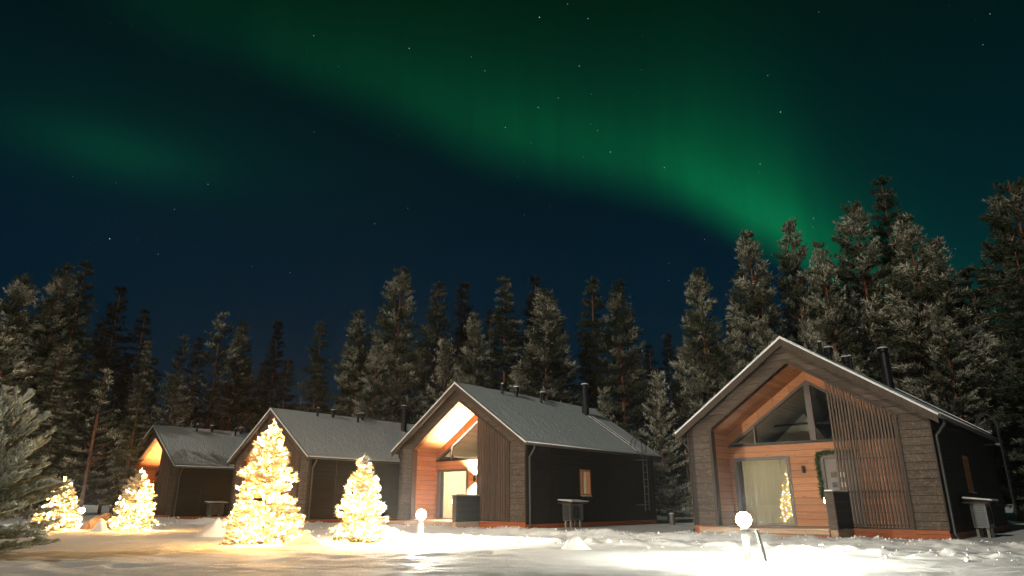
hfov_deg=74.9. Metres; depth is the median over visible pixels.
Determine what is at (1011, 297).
spruce tree
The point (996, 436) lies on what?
spruce tree
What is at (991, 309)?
spruce tree
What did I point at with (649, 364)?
spruce tree
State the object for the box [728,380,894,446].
gable window
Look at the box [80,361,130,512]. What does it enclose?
spruce tree
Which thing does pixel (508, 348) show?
spruce tree
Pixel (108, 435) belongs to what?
pine tree
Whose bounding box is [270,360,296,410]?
spruce tree
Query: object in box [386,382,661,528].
cabin
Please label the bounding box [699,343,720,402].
spruce tree
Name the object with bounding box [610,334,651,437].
spruce tree
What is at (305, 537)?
snow mound
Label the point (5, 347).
pine tree
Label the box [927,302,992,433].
pine tree
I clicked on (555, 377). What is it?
spruce tree
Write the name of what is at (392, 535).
snow mound
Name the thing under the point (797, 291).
pine tree
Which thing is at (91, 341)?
spruce tree
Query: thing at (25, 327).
pine tree
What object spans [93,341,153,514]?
spruce tree
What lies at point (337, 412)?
spruce tree
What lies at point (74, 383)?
spruce tree
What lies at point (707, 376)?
pine tree
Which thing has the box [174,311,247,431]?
pine tree
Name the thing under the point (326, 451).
cabin
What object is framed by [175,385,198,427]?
spruce tree
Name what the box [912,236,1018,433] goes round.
pine tree
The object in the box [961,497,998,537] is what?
heat pump
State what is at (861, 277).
spruce tree
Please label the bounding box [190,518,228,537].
snow mound
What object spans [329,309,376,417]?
pine tree
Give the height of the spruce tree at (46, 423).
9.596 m
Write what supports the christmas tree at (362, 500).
on the ground
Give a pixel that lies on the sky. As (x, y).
(261, 162)
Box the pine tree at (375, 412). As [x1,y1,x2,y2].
[352,339,394,421]
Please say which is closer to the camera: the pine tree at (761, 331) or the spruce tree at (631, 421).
the pine tree at (761, 331)
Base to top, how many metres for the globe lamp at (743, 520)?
0.883 m
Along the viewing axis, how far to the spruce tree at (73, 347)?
67.24 m
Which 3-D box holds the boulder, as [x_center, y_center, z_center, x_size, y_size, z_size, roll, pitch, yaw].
[-13.024,7.433,21.124,1.007,0.671,0.926,-10,-21,29]
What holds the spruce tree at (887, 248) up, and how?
on the ground
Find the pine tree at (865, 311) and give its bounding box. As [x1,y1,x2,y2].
[826,200,921,395]
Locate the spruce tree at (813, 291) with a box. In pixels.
[806,268,842,354]
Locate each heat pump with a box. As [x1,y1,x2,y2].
[204,501,227,517]
[557,499,588,527]
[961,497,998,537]
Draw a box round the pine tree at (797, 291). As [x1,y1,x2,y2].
[772,216,835,350]
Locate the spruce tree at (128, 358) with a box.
[72,308,156,513]
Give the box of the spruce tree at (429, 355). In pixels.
[411,280,457,422]
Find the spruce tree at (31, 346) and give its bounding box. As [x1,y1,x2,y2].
[8,318,48,478]
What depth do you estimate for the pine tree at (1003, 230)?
28.13 m
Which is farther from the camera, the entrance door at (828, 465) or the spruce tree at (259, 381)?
the spruce tree at (259, 381)
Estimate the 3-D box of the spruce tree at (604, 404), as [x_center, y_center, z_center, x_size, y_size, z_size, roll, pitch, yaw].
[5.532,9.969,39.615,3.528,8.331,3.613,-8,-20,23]
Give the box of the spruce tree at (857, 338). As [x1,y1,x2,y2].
[832,276,873,377]
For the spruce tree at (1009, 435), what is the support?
on the ground
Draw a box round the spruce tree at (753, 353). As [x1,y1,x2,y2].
[747,289,770,354]
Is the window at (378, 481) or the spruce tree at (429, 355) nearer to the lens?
the window at (378, 481)
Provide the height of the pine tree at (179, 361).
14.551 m
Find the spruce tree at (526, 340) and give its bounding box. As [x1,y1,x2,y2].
[515,276,560,394]
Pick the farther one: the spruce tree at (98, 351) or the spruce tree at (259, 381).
the spruce tree at (259, 381)
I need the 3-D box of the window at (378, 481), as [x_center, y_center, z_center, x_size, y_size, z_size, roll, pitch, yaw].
[-6.844,9.829,32.914,0.240,1.025,0.750,-14,-23,37]
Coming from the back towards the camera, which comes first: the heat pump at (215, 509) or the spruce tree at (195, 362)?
the spruce tree at (195, 362)
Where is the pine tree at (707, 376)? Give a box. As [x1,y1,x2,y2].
[669,267,748,440]
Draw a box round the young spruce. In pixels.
[0,377,74,554]
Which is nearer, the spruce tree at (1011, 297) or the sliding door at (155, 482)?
the spruce tree at (1011, 297)
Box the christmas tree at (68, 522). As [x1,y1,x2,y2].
[29,478,82,531]
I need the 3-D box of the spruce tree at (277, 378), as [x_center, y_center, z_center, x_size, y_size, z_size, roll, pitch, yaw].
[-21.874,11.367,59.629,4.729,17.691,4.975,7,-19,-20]
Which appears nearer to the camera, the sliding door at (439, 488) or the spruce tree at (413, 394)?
the sliding door at (439, 488)
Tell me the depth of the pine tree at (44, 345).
40.83 m
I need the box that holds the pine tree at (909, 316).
[875,212,998,416]
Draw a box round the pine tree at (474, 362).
[448,312,492,387]
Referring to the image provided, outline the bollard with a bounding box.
[669,513,674,524]
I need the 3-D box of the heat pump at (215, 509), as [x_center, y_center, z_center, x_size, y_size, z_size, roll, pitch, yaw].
[-17.019,12.798,38.355,0.670,1.115,1.120,-14,-23,37]
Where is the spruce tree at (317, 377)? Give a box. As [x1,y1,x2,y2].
[292,323,334,413]
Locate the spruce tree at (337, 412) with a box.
[334,359,359,415]
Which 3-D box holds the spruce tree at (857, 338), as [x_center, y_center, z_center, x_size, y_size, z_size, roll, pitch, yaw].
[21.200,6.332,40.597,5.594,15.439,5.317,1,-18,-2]
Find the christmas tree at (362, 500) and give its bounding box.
[327,453,390,543]
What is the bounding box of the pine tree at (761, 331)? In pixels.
[723,229,795,371]
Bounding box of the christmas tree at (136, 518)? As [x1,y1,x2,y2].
[105,468,158,530]
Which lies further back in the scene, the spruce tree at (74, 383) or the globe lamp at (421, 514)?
the spruce tree at (74, 383)
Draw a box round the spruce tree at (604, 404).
[593,386,621,424]
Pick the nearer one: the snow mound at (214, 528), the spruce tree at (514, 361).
the snow mound at (214, 528)
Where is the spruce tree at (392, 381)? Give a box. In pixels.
[385,333,404,421]
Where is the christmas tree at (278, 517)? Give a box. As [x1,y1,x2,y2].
[218,418,305,545]
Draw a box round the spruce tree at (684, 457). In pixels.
[657,352,692,517]
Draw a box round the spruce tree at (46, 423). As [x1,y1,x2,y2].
[14,342,75,519]
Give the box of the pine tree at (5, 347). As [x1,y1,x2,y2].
[0,325,32,460]
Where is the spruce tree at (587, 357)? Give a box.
[567,276,630,434]
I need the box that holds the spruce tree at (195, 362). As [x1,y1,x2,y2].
[177,336,207,427]
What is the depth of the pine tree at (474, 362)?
44.06 m
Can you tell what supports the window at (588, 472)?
in the cabin at (469, 455)
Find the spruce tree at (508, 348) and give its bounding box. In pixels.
[481,276,523,393]
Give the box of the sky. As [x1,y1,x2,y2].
[0,0,1023,504]
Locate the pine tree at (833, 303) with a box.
[800,240,869,374]
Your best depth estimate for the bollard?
27.53 m
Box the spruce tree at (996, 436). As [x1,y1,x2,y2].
[945,279,1022,489]
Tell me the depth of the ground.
10.24 m
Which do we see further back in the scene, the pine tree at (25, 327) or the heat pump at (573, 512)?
the pine tree at (25, 327)
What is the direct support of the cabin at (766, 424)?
on the ground
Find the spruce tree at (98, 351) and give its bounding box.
[66,286,132,513]
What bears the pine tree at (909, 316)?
on the ground
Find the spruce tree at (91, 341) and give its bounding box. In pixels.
[32,322,110,508]
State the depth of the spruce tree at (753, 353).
42.69 m
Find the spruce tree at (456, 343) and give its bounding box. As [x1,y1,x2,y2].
[452,324,468,376]
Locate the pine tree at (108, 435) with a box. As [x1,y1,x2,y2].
[63,368,124,520]
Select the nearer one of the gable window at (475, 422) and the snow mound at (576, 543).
the snow mound at (576, 543)
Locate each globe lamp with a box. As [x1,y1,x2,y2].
[78,508,84,524]
[416,509,425,541]
[736,512,767,561]
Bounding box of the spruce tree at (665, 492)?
[639,369,692,520]
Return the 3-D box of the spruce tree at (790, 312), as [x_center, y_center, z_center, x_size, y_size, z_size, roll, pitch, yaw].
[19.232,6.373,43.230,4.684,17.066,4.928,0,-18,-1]
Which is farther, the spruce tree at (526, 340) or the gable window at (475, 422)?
the spruce tree at (526, 340)
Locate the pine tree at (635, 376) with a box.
[589,278,657,450]
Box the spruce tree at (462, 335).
[437,281,483,391]
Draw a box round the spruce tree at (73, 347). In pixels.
[34,300,84,437]
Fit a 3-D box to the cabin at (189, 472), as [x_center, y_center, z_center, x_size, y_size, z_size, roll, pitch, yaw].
[-18.675,11.421,42.520,7.289,6.499,11.370,-14,-23,37]
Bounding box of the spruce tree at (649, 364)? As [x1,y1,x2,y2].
[636,344,676,514]
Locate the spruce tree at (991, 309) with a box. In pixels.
[971,275,1023,492]
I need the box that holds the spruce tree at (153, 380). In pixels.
[108,357,164,506]
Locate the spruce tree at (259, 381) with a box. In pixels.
[244,363,270,428]
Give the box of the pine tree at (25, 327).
[0,272,51,438]
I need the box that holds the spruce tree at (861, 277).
[853,269,875,371]
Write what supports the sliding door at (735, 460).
in the cabin at (766, 424)
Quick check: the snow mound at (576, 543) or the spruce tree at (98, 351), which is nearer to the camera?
the snow mound at (576, 543)
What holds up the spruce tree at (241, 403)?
on the ground
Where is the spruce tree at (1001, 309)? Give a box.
[995,297,1023,459]
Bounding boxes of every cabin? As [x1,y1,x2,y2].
[114,424,249,518]
[212,405,413,522]
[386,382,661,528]
[673,336,1017,539]
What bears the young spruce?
on the ground
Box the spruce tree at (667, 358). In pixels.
[650,333,689,510]
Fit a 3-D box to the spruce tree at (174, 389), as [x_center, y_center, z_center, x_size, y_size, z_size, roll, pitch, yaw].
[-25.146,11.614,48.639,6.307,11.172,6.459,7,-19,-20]
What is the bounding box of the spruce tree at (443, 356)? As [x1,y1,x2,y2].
[416,336,456,419]
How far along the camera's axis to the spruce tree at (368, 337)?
66.12 m
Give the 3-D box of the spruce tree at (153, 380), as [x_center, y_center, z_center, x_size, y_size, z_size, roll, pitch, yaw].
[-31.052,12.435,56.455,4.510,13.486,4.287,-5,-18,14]
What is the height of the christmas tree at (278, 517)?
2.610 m
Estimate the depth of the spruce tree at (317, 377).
57.53 m
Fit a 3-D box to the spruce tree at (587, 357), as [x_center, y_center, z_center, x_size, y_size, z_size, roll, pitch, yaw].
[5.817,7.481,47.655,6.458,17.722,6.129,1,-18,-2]
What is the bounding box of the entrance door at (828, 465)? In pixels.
[819,454,864,526]
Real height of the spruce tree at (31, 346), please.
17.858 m
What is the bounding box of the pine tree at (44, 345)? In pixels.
[4,262,87,517]
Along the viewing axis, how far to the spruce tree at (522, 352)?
72.30 m
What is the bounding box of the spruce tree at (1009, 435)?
[954,266,1023,519]
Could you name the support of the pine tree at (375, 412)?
on the ground
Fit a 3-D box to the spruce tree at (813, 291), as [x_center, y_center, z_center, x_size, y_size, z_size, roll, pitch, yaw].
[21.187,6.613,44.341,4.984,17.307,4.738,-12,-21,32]
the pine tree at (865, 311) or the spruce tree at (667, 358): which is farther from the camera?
the spruce tree at (667, 358)
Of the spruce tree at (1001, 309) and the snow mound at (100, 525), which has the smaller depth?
the snow mound at (100, 525)
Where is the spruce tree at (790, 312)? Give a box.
[782,264,812,349]
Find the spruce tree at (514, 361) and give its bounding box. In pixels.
[498,326,524,390]
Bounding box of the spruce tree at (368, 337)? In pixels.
[348,334,378,410]
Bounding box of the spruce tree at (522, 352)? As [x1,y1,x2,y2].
[519,309,544,381]
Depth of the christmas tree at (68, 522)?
19.40 m
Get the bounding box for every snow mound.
[88,518,107,531]
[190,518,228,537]
[284,530,323,545]
[374,526,407,543]
[562,536,592,549]
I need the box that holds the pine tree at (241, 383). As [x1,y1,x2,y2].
[200,320,260,432]
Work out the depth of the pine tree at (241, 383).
57.42 m
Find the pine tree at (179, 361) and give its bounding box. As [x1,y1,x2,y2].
[152,334,197,426]
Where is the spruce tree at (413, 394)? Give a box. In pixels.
[406,327,434,424]
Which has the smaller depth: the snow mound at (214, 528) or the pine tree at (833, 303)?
the snow mound at (214, 528)
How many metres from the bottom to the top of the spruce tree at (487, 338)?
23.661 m
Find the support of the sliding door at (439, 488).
in the cabin at (469, 455)
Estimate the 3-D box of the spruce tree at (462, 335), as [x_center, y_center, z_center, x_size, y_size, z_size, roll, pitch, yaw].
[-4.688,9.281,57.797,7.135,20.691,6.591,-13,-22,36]
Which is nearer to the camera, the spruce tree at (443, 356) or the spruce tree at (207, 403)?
the spruce tree at (443, 356)
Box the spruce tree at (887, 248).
[862,175,1012,493]
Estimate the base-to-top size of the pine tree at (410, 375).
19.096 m
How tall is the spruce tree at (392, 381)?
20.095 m
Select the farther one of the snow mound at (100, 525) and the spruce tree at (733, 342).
the spruce tree at (733, 342)
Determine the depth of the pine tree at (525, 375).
44.98 m
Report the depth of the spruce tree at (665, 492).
34.02 m
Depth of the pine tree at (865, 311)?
34.66 m
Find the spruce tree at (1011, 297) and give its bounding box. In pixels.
[988,252,1023,513]
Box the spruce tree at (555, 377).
[549,323,577,402]
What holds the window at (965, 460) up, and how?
in the cabin at (766, 424)
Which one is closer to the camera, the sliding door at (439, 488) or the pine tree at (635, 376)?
the sliding door at (439, 488)
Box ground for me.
[0,505,1023,575]
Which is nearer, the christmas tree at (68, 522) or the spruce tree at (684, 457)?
the christmas tree at (68, 522)
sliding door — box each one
[152,481,156,497]
[436,469,467,519]
[733,456,797,525]
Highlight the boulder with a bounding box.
[80,512,113,528]
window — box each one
[368,477,379,498]
[436,418,477,461]
[579,469,592,496]
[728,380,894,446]
[962,455,977,493]
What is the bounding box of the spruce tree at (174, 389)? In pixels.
[111,371,199,508]
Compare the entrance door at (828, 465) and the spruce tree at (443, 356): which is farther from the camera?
the spruce tree at (443, 356)
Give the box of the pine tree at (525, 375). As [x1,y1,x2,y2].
[506,287,581,405]
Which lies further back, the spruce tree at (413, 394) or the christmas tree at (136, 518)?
the spruce tree at (413, 394)
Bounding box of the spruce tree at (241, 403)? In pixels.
[225,363,260,429]
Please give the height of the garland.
1.488 m
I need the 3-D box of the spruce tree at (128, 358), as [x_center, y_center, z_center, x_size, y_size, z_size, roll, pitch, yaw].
[-28.804,9.232,50.218,5.141,15.870,5.566,1,-18,-3]
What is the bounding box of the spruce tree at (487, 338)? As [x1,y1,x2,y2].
[478,309,499,389]
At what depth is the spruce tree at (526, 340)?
55.61 m
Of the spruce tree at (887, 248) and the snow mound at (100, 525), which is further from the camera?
the spruce tree at (887, 248)
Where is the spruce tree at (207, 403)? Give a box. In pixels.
[195,382,219,428]
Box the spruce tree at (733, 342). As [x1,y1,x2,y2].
[724,320,748,371]
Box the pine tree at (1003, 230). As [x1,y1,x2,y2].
[968,176,1023,421]
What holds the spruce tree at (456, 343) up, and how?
on the ground
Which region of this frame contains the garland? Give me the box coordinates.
[814,448,856,500]
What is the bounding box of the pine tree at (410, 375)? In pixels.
[362,265,430,424]
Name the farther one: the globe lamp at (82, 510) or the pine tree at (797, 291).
the pine tree at (797, 291)
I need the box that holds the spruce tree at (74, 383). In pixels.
[6,260,100,517]
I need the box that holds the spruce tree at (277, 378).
[247,319,285,430]

